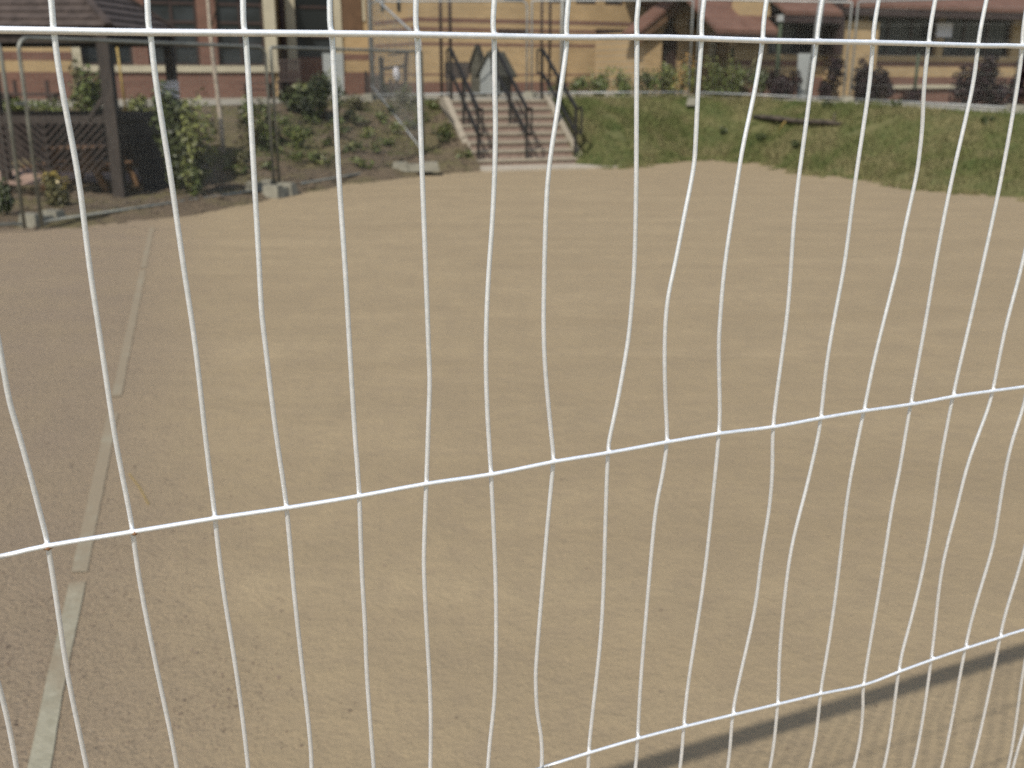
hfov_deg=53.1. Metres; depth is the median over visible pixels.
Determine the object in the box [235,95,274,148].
shrub
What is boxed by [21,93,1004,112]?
terrace
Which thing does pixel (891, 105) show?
path
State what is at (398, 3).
slit window
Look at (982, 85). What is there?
shrub
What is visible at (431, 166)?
concrete foot
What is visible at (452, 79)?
handrail
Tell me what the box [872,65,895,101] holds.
shrub
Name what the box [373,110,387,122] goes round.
plant tuft
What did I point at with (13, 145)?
temporary fence panel
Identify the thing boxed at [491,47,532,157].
handrail
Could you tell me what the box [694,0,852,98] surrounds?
temporary fence panel
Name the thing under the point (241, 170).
plant tuft
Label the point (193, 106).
shrub
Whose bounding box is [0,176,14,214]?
shrub
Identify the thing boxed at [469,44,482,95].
playhouse
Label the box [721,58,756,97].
shrub
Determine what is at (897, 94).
planter wall
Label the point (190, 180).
shrub
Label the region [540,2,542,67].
steel post
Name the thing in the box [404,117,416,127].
plant tuft
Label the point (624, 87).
shrub
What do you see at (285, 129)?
plant tuft
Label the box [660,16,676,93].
door
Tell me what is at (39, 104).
shrub
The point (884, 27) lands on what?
window
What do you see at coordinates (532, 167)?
concrete apron
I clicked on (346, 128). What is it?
plant tuft
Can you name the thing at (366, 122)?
plant tuft
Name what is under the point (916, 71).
plant stake
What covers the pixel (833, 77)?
shrub
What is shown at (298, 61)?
slatted bench
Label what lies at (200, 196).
soil clods
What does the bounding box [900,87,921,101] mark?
shrub
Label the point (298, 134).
shrub
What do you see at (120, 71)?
cane
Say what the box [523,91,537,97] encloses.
concrete foot
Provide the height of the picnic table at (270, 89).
0.402 m
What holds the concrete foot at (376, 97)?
on the terrace
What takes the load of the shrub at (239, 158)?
on the soil bank at (383, 172)
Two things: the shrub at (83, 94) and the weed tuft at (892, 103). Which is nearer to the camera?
the shrub at (83, 94)
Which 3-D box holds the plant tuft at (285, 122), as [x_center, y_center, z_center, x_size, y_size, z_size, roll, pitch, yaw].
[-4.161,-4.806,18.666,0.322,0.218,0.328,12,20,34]
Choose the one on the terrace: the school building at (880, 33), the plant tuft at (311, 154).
the school building at (880, 33)
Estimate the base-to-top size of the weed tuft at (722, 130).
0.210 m
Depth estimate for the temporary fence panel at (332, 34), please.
0.74 m
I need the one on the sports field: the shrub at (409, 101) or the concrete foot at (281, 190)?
the concrete foot at (281, 190)
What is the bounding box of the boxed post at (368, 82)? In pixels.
[364,0,382,93]
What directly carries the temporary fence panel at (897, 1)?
on the concrete foot at (1009, 107)
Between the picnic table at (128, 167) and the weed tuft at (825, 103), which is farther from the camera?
the weed tuft at (825, 103)
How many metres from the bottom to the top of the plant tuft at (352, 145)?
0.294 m
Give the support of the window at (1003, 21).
in the school building at (880, 33)
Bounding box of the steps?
[440,96,581,165]
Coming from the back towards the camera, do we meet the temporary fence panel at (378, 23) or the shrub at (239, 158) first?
the temporary fence panel at (378, 23)
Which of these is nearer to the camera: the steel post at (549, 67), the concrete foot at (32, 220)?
the concrete foot at (32, 220)
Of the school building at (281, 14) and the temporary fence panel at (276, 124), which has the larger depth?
the school building at (281, 14)
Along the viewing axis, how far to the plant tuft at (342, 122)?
18.69 m
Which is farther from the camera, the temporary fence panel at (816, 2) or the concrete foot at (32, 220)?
the temporary fence panel at (816, 2)
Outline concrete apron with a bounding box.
[479,163,625,171]
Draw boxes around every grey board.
[323,53,343,95]
[796,53,810,98]
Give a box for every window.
[80,47,132,64]
[148,0,200,65]
[214,0,264,65]
[294,0,333,57]
[397,2,400,10]
[576,2,595,4]
[605,1,622,4]
[767,12,814,54]
[869,15,936,55]
[942,18,1011,56]
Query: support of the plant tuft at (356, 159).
on the soil bank at (383, 172)
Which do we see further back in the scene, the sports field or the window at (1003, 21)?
the window at (1003, 21)
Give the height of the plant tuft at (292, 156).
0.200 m
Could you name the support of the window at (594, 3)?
in the school building at (511, 15)
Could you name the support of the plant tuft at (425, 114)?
on the soil bank at (383, 172)
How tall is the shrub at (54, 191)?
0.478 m
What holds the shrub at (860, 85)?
on the terrace
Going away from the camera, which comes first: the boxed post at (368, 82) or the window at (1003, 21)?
the boxed post at (368, 82)
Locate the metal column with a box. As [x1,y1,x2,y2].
[805,0,823,99]
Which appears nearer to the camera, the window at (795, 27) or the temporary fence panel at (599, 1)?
the temporary fence panel at (599, 1)
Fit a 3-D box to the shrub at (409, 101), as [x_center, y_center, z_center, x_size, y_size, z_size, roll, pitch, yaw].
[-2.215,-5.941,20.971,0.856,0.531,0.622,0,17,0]
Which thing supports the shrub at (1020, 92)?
on the terrace
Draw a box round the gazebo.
[0,0,178,197]
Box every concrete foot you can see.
[18,209,65,228]
[244,179,276,192]
[262,182,299,198]
[362,93,380,101]
[393,161,439,171]
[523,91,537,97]
[686,97,694,105]
[839,96,853,102]
[1004,104,1023,111]
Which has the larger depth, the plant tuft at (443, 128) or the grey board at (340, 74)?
the grey board at (340, 74)
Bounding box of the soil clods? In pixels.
[1,97,478,230]
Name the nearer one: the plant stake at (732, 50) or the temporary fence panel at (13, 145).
the temporary fence panel at (13, 145)
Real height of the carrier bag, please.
0.344 m
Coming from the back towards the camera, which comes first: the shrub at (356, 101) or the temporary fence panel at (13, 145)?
the shrub at (356, 101)
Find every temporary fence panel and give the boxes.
[0,0,1023,767]
[0,44,26,228]
[14,36,275,226]
[269,46,424,184]
[367,0,421,146]
[370,0,527,95]
[531,0,693,94]
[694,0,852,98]
[849,0,1023,107]
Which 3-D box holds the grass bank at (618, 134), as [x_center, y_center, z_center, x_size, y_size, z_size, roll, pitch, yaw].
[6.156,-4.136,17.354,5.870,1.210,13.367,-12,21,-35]
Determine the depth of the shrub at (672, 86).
23.16 m
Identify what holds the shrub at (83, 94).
on the soil bank at (383, 172)
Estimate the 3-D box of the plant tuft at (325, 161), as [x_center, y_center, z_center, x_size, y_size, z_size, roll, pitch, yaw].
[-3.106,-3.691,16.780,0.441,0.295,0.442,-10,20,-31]
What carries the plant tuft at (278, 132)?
on the soil bank at (383, 172)
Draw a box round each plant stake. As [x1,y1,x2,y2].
[728,47,733,96]
[913,54,919,89]
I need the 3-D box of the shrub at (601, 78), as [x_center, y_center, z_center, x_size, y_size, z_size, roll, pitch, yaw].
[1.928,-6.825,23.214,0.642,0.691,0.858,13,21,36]
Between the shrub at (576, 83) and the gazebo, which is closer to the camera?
the gazebo
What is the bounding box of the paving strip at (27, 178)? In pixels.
[0,159,141,184]
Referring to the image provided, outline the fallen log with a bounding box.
[752,112,840,132]
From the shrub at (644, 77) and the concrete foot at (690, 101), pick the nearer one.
the concrete foot at (690, 101)
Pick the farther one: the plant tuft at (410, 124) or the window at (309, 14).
the window at (309, 14)
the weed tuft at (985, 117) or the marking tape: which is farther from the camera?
the weed tuft at (985, 117)
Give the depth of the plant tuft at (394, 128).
19.25 m
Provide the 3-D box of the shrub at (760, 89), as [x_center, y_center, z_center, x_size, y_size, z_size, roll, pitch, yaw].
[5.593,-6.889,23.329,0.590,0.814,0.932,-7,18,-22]
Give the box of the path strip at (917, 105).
[773,98,1009,111]
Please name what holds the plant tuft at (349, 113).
on the soil bank at (383, 172)
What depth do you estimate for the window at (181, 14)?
25.23 m
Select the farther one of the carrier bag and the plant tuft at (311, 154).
the carrier bag
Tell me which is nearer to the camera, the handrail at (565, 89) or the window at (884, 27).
the handrail at (565, 89)
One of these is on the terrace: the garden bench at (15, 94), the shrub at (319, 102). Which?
the garden bench at (15, 94)
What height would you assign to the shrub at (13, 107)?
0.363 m
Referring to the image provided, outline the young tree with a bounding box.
[206,0,225,155]
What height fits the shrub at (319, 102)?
1.016 m
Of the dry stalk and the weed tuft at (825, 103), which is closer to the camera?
the dry stalk
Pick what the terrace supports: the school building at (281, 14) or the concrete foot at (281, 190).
the school building at (281, 14)
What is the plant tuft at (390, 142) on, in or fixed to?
on the soil bank at (383, 172)
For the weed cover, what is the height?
1.001 m
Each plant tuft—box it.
[223,160,248,174]
[258,139,292,153]
[258,158,275,169]
[272,126,285,138]
[276,114,292,124]
[281,124,294,136]
[284,149,310,162]
[295,122,316,133]
[304,114,321,123]
[304,151,321,162]
[313,149,334,165]
[317,134,333,145]
[324,126,350,136]
[325,116,348,128]
[342,139,361,153]
[343,109,357,118]
[348,112,371,125]
[348,156,374,168]
[356,139,387,153]
[358,127,374,138]
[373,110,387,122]
[377,135,397,145]
[378,103,401,115]
[379,120,405,133]
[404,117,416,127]
[414,111,438,121]
[428,100,438,109]
[431,121,451,133]
[432,130,456,142]
[454,149,473,158]
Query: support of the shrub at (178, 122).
on the soil bank at (383, 172)
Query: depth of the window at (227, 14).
25.72 m
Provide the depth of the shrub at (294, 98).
19.41 m
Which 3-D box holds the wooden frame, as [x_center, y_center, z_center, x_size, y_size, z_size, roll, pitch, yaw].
[-2.792,-7.357,24.363,0.695,1.078,0.250,0,17,0]
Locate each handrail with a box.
[446,47,483,158]
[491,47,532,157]
[536,47,582,156]
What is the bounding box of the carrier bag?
[393,68,399,81]
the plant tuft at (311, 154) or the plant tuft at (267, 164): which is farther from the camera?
the plant tuft at (311, 154)
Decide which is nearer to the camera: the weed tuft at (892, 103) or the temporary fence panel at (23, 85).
the temporary fence panel at (23, 85)
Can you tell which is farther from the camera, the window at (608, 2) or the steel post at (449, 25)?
the window at (608, 2)
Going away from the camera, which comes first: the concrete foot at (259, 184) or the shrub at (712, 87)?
the concrete foot at (259, 184)
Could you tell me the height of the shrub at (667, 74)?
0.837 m
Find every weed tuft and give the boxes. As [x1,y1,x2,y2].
[718,127,728,134]
[756,133,769,138]
[790,139,801,147]
[821,100,836,108]
[890,97,902,108]
[980,115,995,123]
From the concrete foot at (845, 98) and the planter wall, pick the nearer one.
the concrete foot at (845, 98)
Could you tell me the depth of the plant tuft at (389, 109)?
20.32 m
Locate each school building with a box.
[0,0,375,99]
[373,0,647,93]
[686,0,1023,97]
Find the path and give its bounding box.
[756,98,1019,113]
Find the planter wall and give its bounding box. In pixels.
[851,85,1023,103]
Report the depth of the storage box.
15.12 m
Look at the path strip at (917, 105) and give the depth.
19.94 m
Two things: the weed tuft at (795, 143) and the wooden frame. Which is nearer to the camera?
the weed tuft at (795, 143)
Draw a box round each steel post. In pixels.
[439,2,443,96]
[448,2,451,95]
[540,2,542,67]
[548,2,551,94]
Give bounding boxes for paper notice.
[936,23,952,36]
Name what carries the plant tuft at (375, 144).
on the soil bank at (383, 172)
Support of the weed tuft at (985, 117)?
on the grass bank at (618, 134)
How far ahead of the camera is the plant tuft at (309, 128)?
18.32 m
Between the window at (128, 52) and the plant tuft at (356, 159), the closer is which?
the plant tuft at (356, 159)
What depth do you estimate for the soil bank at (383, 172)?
16.58 m
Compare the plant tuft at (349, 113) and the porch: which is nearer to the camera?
the plant tuft at (349, 113)
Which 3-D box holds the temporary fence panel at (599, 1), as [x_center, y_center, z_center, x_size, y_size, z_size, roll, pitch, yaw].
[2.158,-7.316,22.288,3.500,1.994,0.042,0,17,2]
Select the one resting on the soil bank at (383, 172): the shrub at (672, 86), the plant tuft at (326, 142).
the plant tuft at (326, 142)
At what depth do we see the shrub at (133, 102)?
17.75 m
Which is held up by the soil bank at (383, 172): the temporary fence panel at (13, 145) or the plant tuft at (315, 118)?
the plant tuft at (315, 118)
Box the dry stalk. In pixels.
[129,473,148,504]
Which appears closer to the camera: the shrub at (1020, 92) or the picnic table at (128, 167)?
the picnic table at (128, 167)
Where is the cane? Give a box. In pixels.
[116,47,126,110]
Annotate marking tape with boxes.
[28,227,153,767]
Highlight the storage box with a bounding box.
[159,80,179,97]
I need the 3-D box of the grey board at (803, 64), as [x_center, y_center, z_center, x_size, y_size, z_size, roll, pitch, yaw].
[6.625,-6.971,23.258,0.303,1.026,0.160,0,17,0]
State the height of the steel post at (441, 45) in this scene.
3.800 m
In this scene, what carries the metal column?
on the terrace
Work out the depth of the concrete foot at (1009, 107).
18.37 m
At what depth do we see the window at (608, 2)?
28.54 m
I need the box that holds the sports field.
[0,160,1023,767]
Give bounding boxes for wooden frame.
[379,52,408,96]
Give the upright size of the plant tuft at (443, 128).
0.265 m
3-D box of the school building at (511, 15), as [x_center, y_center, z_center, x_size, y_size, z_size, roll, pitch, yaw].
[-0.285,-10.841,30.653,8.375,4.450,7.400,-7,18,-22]
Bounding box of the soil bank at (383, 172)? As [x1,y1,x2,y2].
[0,100,480,228]
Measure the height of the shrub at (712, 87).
1.109 m
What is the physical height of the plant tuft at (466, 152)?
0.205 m
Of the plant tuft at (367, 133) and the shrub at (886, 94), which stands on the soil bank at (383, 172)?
the plant tuft at (367, 133)
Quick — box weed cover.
[11,97,455,165]
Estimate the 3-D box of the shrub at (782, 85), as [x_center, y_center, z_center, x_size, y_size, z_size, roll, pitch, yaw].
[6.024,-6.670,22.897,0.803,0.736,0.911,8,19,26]
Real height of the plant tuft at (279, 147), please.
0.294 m
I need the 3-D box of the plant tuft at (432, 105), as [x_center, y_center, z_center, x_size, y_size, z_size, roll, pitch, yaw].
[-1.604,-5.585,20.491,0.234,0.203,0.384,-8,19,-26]
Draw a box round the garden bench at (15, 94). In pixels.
[2,80,59,101]
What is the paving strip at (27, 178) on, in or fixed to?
on the soil bank at (383, 172)
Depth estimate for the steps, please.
19.70 m
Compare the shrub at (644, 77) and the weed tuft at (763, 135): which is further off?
the shrub at (644, 77)
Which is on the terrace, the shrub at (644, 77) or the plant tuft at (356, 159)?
the shrub at (644, 77)
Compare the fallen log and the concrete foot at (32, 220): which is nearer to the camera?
the concrete foot at (32, 220)
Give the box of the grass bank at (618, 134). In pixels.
[552,96,1023,196]
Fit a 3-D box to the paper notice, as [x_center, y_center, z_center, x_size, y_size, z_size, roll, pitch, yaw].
[10.874,-8.901,25.750,0.511,0.341,0.015,-7,18,-22]
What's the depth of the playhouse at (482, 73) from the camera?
23.59 m
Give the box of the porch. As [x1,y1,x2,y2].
[595,1,729,93]
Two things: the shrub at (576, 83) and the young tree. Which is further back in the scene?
the shrub at (576, 83)
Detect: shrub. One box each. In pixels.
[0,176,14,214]
[2,97,23,110]
[23,97,74,110]
[38,170,70,206]
[67,54,102,110]
[127,93,153,110]
[138,97,198,123]
[148,80,221,192]
[180,158,202,196]
[225,149,249,170]
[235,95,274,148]
[277,76,317,113]
[288,123,314,148]
[299,68,344,120]
[341,94,368,110]
[383,80,424,106]
[545,75,594,95]
[577,67,609,96]
[603,65,632,95]
[628,68,662,95]
[647,60,678,94]
[662,54,695,95]
[701,50,740,96]
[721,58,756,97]
[741,64,771,97]
[764,69,802,98]
[817,53,846,99]
[852,55,889,101]
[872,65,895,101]
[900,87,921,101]
[948,51,1007,107]
[1001,55,1023,105]
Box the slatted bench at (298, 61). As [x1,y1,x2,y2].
[276,59,301,96]
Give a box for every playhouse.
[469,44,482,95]
[475,51,516,96]
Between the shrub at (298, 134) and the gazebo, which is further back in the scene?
the shrub at (298, 134)
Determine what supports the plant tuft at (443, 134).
on the soil bank at (383, 172)
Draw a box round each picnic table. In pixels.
[22,143,140,191]
[239,83,278,98]
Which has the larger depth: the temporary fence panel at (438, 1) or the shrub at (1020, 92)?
the temporary fence panel at (438, 1)

